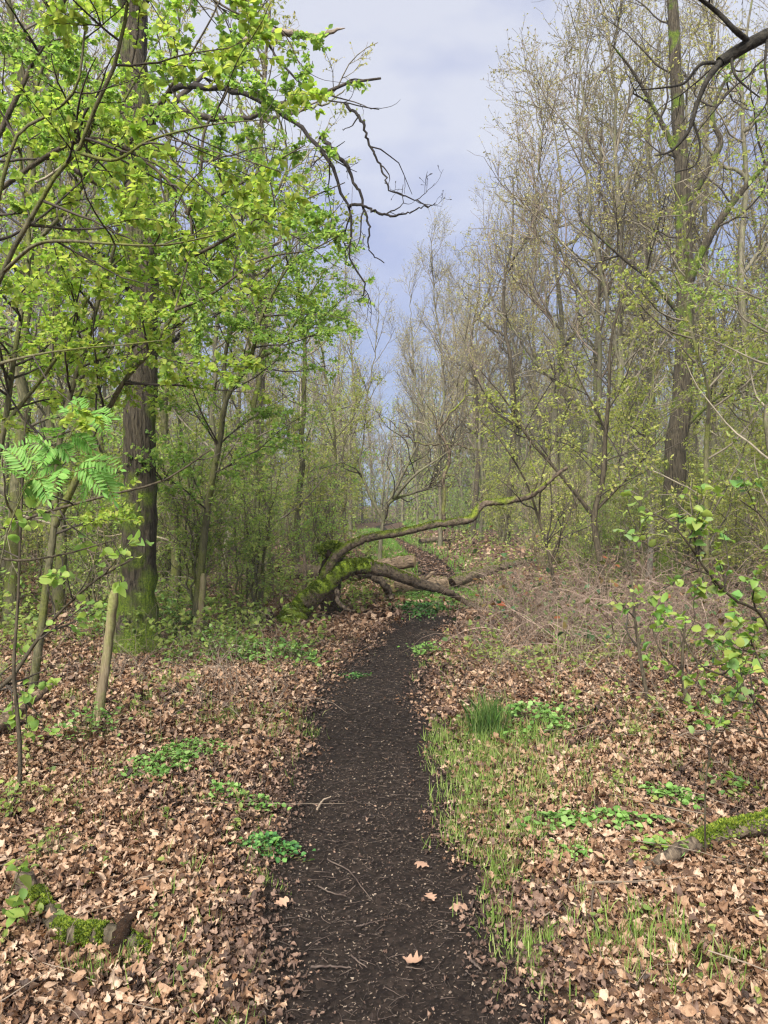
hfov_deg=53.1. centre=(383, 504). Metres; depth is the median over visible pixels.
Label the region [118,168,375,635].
beech sapling
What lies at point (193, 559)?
hawthorn shrub
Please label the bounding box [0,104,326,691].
beech sapling
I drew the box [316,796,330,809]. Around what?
stick
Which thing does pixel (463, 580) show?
mossy log
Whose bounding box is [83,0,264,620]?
beech tree
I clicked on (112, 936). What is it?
rotten branch
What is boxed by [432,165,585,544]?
oak tree
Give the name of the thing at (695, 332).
oak tree
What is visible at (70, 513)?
hawthorn shrub
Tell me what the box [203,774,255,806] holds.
green plant
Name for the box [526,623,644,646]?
green plant
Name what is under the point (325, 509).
hawthorn shrub
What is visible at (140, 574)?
oak tree
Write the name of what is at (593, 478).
hawthorn shrub
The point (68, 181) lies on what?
bare tree
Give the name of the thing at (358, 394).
beech tree
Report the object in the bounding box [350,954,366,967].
stick
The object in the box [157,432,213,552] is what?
hawthorn shrub
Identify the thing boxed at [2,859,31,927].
seedling
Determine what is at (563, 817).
green plant
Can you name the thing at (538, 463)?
hawthorn shrub
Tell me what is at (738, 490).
hawthorn shrub
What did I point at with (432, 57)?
sky
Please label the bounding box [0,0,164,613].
beech tree
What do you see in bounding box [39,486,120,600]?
hawthorn shrub
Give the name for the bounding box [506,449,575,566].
bare shrub
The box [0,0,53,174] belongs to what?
bare tree
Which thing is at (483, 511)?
hawthorn shrub
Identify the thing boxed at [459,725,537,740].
green plant
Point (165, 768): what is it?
green plant
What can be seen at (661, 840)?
green plant
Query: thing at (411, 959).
fallen leaf
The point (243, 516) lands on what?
bare shrub
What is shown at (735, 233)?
bare tree
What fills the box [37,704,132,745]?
green plant
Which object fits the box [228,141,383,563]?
beech tree
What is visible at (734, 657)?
hazel shrub
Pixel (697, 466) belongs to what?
tree
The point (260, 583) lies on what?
fence post
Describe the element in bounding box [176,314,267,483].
beech tree
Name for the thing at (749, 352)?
beech tree
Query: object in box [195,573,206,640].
fence post
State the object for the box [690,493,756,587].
bare shrub
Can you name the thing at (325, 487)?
hawthorn shrub
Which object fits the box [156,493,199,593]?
hawthorn shrub
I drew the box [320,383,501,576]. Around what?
tree
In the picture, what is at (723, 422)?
beech tree
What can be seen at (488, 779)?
grass
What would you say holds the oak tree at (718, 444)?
on the ground at (532, 932)
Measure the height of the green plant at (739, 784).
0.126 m
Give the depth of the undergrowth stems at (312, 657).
7.87 m
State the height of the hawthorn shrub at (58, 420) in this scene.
3.952 m
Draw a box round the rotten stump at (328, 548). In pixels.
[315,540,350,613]
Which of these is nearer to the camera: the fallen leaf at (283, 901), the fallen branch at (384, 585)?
the fallen leaf at (283, 901)
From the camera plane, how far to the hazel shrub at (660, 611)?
5.64 m
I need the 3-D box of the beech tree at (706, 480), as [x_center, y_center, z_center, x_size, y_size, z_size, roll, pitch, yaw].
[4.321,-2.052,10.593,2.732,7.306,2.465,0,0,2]
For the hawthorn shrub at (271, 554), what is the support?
on the ground at (532, 932)
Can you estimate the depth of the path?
3.14 m
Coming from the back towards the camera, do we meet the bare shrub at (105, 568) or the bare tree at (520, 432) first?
the bare tree at (520, 432)
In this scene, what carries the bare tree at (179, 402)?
on the ground at (532, 932)
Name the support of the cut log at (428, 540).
on the ground at (532, 932)
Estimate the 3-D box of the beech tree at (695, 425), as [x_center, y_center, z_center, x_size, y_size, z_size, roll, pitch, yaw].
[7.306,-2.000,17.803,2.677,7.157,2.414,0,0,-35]
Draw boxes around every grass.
[0,633,767,1023]
[342,519,643,619]
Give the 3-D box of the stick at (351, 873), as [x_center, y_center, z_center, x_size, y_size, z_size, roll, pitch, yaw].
[-0.129,1.516,3.128,0.037,0.010,0.391,0,0,-31]
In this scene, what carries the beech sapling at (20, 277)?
on the ground at (532, 932)
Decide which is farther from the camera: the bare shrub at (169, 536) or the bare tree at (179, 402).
the bare tree at (179, 402)
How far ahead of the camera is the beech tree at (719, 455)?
15.33 m
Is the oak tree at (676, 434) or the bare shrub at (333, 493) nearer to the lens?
the oak tree at (676, 434)
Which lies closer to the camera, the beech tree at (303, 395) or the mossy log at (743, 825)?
the mossy log at (743, 825)
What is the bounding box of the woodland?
[0,303,767,528]
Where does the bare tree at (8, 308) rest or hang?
on the ground at (532, 932)
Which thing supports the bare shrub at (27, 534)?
on the ground at (532, 932)
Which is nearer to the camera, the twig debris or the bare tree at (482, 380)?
the twig debris
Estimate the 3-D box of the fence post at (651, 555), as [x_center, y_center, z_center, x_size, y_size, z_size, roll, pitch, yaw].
[4.669,0.963,13.522,0.210,1.397,0.109,0,0,-25]
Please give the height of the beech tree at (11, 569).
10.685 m
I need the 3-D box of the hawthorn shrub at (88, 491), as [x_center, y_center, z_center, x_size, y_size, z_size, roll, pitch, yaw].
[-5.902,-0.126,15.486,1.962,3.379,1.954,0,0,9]
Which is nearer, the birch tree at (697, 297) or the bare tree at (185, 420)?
the birch tree at (697, 297)
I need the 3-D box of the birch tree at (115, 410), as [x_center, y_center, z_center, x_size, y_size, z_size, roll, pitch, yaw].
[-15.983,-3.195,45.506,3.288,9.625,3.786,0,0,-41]
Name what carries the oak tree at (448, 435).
on the ground at (532, 932)
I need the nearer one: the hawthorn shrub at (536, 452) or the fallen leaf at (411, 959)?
the fallen leaf at (411, 959)
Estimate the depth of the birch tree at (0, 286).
18.45 m
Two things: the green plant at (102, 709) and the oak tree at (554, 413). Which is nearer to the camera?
the green plant at (102, 709)
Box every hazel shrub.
[0,441,230,742]
[613,468,767,739]
[638,590,761,708]
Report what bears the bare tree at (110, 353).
on the ground at (532, 932)
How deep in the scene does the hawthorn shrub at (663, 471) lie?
24.81 m
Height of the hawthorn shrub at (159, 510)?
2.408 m
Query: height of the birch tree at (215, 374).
8.761 m
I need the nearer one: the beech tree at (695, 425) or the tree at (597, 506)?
the tree at (597, 506)
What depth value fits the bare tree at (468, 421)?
41.05 m
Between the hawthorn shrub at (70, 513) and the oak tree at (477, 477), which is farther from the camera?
the oak tree at (477, 477)
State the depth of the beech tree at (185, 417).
20.55 m
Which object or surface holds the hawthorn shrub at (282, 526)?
on the ground at (532, 932)
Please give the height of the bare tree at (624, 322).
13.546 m
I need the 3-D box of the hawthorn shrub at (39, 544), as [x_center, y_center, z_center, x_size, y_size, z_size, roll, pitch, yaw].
[-6.230,-0.262,14.534,2.049,3.666,2.155,0,0,2]
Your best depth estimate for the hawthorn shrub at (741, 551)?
11.84 m
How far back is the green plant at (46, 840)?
3.26 m
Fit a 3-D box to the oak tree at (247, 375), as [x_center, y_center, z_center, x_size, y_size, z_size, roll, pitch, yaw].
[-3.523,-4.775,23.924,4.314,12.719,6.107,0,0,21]
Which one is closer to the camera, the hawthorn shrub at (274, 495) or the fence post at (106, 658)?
the fence post at (106, 658)
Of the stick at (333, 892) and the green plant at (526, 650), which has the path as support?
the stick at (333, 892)
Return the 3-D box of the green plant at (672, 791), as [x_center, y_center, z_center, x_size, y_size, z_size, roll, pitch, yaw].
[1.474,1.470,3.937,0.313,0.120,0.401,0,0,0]
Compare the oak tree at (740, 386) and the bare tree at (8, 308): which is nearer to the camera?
the bare tree at (8, 308)
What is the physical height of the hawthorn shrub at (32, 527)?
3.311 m
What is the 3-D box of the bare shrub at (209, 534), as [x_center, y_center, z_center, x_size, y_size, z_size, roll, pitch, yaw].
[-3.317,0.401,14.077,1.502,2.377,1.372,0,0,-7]
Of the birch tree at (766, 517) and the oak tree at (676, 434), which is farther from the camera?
the birch tree at (766, 517)
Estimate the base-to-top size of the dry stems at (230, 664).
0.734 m
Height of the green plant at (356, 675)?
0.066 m
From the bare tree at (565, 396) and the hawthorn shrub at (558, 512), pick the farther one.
the bare tree at (565, 396)
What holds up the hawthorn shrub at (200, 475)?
on the ground at (532, 932)
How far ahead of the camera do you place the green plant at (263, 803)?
3.78 m
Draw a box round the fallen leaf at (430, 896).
[424,893,436,900]
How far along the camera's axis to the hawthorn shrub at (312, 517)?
15.67 m
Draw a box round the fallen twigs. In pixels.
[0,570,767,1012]
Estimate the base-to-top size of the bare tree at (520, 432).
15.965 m
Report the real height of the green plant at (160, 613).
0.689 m
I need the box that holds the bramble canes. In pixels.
[396,510,767,723]
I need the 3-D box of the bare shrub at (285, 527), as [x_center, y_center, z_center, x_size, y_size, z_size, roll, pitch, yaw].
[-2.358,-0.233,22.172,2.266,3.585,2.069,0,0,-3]
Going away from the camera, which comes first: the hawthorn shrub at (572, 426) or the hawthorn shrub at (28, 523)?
the hawthorn shrub at (28, 523)
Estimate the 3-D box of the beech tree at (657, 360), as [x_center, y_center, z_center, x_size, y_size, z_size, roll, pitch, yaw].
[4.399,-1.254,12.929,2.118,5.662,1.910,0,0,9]
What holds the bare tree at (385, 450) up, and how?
on the ground at (532, 932)
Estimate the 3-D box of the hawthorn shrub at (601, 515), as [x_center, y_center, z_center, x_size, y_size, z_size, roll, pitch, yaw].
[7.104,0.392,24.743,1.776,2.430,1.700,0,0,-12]
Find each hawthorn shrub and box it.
[0,480,41,581]
[7,429,61,571]
[8,434,64,562]
[9,396,95,582]
[13,380,157,575]
[29,447,89,559]
[33,421,121,574]
[35,424,123,618]
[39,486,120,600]
[119,473,193,559]
[155,386,269,626]
[156,417,224,569]
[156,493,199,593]
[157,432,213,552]
[158,416,238,564]
[187,444,239,561]
[190,409,319,620]
[225,471,293,598]
[235,455,288,545]
[269,484,306,550]
[273,485,294,543]
[274,471,358,563]
[276,449,321,532]
[277,438,340,544]
[281,439,363,563]
[304,452,338,526]
[445,485,478,533]
[461,435,532,538]
[469,425,533,546]
[518,442,582,534]
[519,416,600,553]
[520,430,613,572]
[525,415,600,548]
[552,481,624,595]
[576,442,622,553]
[581,450,662,576]
[581,482,636,550]
[592,441,644,553]
[612,442,659,542]
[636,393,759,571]
[655,433,725,545]
[691,431,767,599]
[691,455,755,534]
[699,426,739,502]
[701,451,767,553]
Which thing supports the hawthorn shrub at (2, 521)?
on the ground at (532, 932)
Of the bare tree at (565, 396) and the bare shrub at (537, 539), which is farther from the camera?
the bare tree at (565, 396)
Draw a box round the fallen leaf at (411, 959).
[403,951,421,962]
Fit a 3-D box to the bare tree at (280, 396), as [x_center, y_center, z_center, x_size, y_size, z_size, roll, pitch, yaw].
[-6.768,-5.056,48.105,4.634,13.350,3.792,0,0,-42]
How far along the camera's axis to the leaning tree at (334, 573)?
9.97 m
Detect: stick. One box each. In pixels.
[75,895,148,915]
[311,964,350,968]
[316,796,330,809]
[317,885,355,895]
[327,859,372,900]
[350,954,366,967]
[356,919,383,926]
[470,959,481,969]
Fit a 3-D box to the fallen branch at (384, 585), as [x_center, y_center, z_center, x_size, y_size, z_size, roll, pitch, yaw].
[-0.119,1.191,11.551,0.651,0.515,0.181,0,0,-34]
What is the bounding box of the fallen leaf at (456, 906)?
[449,902,467,911]
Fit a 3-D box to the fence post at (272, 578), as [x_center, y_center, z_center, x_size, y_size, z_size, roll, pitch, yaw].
[-1.791,1.269,12.221,0.082,0.820,0.117,0,0,18]
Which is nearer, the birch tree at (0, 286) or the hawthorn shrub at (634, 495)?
the birch tree at (0, 286)
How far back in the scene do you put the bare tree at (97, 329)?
21.41 m
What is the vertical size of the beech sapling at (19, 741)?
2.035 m
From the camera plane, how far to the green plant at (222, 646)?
7.25 m
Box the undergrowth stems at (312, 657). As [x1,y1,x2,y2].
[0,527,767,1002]
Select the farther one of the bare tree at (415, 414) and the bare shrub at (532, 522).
the bare tree at (415, 414)
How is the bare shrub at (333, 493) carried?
on the ground at (532, 932)
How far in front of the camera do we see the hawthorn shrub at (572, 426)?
26.03 m
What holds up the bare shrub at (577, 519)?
on the ground at (532, 932)
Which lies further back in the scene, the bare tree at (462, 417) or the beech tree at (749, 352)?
the bare tree at (462, 417)
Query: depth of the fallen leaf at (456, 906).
2.90 m
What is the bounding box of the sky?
[0,0,767,505]
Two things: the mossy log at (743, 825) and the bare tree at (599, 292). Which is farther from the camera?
the bare tree at (599, 292)
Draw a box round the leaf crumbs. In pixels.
[47,558,759,1023]
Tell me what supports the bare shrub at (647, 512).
on the ground at (532, 932)
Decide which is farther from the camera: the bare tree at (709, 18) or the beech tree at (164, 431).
the bare tree at (709, 18)
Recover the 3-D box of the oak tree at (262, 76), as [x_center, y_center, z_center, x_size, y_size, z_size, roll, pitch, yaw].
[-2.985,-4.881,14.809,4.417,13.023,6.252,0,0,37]
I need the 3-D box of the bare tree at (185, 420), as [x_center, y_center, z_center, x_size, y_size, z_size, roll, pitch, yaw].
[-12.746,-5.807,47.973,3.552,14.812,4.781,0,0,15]
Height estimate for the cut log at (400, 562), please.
0.483 m
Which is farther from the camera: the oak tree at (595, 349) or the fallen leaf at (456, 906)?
the oak tree at (595, 349)
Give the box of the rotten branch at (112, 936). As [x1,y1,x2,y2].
[25,883,154,958]
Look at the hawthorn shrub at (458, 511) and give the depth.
38.38 m
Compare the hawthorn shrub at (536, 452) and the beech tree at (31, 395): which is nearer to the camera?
the beech tree at (31, 395)
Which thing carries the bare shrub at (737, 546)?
on the ground at (532, 932)
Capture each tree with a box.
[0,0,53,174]
[0,0,112,565]
[0,0,119,589]
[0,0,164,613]
[0,0,199,627]
[0,0,368,363]
[0,178,34,443]
[0,179,17,476]
[1,23,196,450]
[2,0,215,594]
[2,0,451,655]
[4,251,46,550]
[13,74,124,449]
[41,195,199,562]
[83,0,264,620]
[91,0,377,575]
[95,196,222,457]
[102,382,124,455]
[119,243,202,431]
[119,271,246,504]
[156,0,374,585]
[157,316,197,444]
[158,36,344,591]
[161,322,209,448]
[168,397,192,459]
[174,241,286,530]
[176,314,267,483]
[181,144,328,462]
[189,366,243,464]
[221,255,295,534]
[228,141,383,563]
[259,323,299,488]
[274,253,385,538]
[275,374,575,624]
[307,222,399,537]
[307,392,357,510]
[310,319,387,541]
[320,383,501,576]
[356,379,400,520]
[385,307,438,523]
[386,193,495,545]
[407,335,493,518]
[412,241,539,536]
[417,253,491,529]
[424,279,499,501]
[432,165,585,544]
[447,58,676,543]
[449,319,507,523]
[450,173,554,539]
[457,246,718,598]
[458,129,611,534]
[467,0,673,560]
[480,393,608,613]
[481,210,564,534]
[491,0,733,570]
[501,19,757,555]
[519,318,584,461]
[527,294,588,495]
[530,149,674,484]
[534,234,672,474]
[542,338,618,542]
[543,264,608,471]
[548,0,767,584]
[571,113,767,554]
[572,275,674,500]
[574,0,767,570]
[575,0,767,563]
[577,261,710,589]
[578,135,676,534]
[586,266,656,441]
[589,279,702,572]
[598,94,767,611]
[606,364,666,552]
[613,49,767,496]
[629,272,741,565]
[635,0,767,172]
[664,47,767,505]
[670,232,765,483]
[684,351,763,571]
[691,2,767,343]
[699,259,767,544]
[700,255,767,607]
[702,298,764,526]
[715,215,767,542]
[716,330,767,508]
[724,117,767,265]
[729,220,767,506]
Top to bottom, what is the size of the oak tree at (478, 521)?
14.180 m
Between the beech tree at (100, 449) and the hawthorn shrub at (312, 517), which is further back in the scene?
the hawthorn shrub at (312, 517)
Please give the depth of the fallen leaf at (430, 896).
2.97 m
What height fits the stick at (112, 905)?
0.013 m
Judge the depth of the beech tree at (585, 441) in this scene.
29.83 m
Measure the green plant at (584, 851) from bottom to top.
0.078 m
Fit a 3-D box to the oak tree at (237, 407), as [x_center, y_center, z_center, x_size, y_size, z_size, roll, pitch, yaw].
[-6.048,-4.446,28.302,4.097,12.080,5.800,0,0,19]
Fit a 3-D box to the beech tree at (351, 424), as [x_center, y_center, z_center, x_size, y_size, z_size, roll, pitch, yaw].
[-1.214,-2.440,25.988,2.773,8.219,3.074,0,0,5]
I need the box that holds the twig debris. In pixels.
[10,627,727,1023]
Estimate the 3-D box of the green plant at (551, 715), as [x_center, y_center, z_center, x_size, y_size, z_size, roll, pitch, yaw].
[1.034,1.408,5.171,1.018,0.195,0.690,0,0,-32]
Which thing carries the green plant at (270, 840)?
on the ground at (532, 932)
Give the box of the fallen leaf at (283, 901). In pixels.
[274,896,288,906]
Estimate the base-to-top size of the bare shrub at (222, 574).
2.250 m
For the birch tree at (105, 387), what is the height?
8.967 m
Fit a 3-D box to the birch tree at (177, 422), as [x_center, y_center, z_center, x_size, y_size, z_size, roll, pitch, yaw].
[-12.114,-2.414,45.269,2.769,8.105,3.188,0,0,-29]
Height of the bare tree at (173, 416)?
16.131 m
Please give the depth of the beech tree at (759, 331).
17.57 m
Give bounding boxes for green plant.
[0,770,72,816]
[18,823,92,861]
[24,588,256,638]
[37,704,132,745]
[94,738,229,792]
[149,622,304,663]
[152,734,233,763]
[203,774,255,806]
[208,637,331,666]
[228,827,315,862]
[236,793,291,816]
[339,671,371,678]
[388,600,468,619]
[397,641,456,656]
[398,586,482,599]
[428,639,677,669]
[456,694,579,741]
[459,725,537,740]
[506,808,591,840]
[509,869,529,885]
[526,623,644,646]
[547,844,603,862]
[566,802,691,831]
[633,776,707,809]
[640,831,705,856]
[707,771,759,797]
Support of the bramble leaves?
on the ground at (532, 932)
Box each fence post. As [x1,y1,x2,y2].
[93,590,118,721]
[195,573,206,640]
[259,561,263,606]
[269,559,273,600]
[303,554,306,588]
[645,520,654,589]
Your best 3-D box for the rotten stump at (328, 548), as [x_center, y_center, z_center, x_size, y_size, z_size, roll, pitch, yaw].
[-0.727,1.074,10.775,0.506,1.186,0.415,0,0,27]
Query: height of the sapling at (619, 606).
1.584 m
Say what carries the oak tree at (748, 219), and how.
on the ground at (532, 932)
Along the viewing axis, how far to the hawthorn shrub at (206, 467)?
15.15 m
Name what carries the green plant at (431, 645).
on the path
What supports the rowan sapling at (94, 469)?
on the ground at (532, 932)
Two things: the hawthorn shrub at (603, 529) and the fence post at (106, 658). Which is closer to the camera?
the fence post at (106, 658)
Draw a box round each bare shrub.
[0,503,44,594]
[56,464,188,621]
[116,478,205,588]
[167,465,234,583]
[181,456,279,610]
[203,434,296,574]
[217,469,277,560]
[272,437,337,555]
[288,441,365,558]
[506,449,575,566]
[510,451,579,563]
[544,452,626,582]
[634,471,662,562]
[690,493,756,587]
[730,479,767,642]
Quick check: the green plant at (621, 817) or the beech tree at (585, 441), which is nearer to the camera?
the green plant at (621, 817)
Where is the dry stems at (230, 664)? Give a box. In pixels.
[0,548,767,1023]
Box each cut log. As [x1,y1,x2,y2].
[344,553,416,582]
[391,575,448,592]
[418,537,453,543]
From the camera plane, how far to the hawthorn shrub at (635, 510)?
15.47 m
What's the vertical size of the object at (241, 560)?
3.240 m
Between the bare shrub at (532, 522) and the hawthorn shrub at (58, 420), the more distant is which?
the bare shrub at (532, 522)
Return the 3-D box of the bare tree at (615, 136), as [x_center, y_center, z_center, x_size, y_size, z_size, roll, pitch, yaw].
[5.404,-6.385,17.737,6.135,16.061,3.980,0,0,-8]
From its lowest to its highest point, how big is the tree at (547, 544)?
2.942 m
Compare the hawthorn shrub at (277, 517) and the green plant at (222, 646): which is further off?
the hawthorn shrub at (277, 517)
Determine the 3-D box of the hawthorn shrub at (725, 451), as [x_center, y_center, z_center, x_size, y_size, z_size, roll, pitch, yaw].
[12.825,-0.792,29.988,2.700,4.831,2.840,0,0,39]
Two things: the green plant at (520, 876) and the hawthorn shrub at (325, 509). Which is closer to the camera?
the green plant at (520, 876)
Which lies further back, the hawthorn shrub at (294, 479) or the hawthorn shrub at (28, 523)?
the hawthorn shrub at (294, 479)
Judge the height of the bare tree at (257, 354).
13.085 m
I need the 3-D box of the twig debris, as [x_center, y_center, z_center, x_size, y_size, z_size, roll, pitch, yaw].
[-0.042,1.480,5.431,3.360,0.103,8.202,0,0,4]
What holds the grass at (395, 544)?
on the ground at (532, 932)
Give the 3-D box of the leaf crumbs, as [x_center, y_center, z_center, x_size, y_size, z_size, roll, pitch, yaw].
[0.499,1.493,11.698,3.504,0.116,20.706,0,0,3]
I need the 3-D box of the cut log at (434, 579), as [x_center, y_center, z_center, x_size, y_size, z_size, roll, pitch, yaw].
[0.614,1.349,13.200,1.097,0.351,0.317,0,0,-25]
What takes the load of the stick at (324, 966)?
on the path
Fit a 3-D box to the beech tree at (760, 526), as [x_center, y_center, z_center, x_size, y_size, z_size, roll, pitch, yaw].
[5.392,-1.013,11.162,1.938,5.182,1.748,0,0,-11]
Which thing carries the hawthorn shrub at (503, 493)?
on the ground at (532, 932)
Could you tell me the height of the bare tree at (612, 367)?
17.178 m
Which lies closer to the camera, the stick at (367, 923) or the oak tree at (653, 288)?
the stick at (367, 923)
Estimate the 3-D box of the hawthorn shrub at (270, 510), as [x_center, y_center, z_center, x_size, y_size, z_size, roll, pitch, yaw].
[-1.646,0.152,10.033,1.648,2.838,1.642,0,0,1]
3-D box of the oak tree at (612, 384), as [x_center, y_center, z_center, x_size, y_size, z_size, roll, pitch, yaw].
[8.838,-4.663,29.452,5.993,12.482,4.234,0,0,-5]
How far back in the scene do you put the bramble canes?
8.63 m
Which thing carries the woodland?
on the ground at (532, 932)
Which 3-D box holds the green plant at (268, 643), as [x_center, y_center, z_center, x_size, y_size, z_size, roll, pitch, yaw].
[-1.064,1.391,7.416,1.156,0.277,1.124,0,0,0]
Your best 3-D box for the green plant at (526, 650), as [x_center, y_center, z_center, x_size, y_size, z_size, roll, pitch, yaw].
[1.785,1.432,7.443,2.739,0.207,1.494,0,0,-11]
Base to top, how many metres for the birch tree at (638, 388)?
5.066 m
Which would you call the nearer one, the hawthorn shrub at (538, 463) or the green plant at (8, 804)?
the green plant at (8, 804)
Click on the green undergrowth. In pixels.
(220, 619)
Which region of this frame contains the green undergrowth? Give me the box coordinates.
[0,521,767,1003]
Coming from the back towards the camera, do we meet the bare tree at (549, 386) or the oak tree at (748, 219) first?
the bare tree at (549, 386)
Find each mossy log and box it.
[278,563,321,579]
[449,556,534,588]
[635,807,767,879]
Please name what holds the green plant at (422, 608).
on the ground at (532, 932)
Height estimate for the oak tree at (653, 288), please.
15.882 m
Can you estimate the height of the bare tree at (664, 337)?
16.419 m
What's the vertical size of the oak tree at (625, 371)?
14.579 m
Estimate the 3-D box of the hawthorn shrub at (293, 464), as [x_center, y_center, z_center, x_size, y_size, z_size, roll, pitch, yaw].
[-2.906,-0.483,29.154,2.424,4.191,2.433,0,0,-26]
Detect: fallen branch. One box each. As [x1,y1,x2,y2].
[0,682,52,731]
[357,574,393,599]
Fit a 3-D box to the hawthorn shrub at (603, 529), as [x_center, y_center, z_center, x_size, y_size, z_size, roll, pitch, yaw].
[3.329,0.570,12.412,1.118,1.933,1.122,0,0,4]
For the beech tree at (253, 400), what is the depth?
13.51 m
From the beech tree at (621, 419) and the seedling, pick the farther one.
the beech tree at (621, 419)
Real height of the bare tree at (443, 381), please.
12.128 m
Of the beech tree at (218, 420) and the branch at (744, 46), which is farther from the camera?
the beech tree at (218, 420)
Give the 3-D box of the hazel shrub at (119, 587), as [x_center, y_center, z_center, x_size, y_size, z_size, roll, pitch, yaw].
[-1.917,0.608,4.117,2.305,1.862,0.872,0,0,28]
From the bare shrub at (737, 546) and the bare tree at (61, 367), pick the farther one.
the bare tree at (61, 367)
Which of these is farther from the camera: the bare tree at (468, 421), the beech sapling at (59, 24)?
the bare tree at (468, 421)
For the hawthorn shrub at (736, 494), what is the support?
on the ground at (532, 932)
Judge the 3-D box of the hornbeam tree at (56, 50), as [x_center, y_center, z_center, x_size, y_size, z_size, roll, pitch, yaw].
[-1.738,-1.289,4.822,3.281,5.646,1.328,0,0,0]
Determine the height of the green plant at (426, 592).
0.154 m
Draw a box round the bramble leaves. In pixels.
[430,525,767,662]
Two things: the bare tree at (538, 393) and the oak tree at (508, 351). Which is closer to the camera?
the oak tree at (508, 351)
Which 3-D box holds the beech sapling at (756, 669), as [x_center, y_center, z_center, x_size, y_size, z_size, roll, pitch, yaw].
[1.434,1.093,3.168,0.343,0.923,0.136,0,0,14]
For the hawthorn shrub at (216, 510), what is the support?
on the ground at (532, 932)
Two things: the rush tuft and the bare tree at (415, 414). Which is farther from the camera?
the bare tree at (415, 414)
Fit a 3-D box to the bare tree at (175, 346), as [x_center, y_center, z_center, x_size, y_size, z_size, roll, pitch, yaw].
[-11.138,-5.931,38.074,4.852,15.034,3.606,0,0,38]
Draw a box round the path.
[258,521,553,1023]
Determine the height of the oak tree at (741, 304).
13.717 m
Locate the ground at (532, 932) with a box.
[0,506,767,1023]
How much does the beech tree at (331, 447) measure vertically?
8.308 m
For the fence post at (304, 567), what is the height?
0.845 m
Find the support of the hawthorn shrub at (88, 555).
on the ground at (532, 932)
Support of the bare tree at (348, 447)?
on the ground at (532, 932)
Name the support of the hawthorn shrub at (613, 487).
on the ground at (532, 932)
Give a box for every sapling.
[0,0,211,458]
[0,0,333,435]
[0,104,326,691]
[0,396,125,567]
[0,410,26,789]
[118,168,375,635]
[602,501,676,702]
[688,664,767,851]
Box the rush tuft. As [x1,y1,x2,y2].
[458,692,518,743]
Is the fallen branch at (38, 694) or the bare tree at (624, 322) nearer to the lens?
the fallen branch at (38, 694)

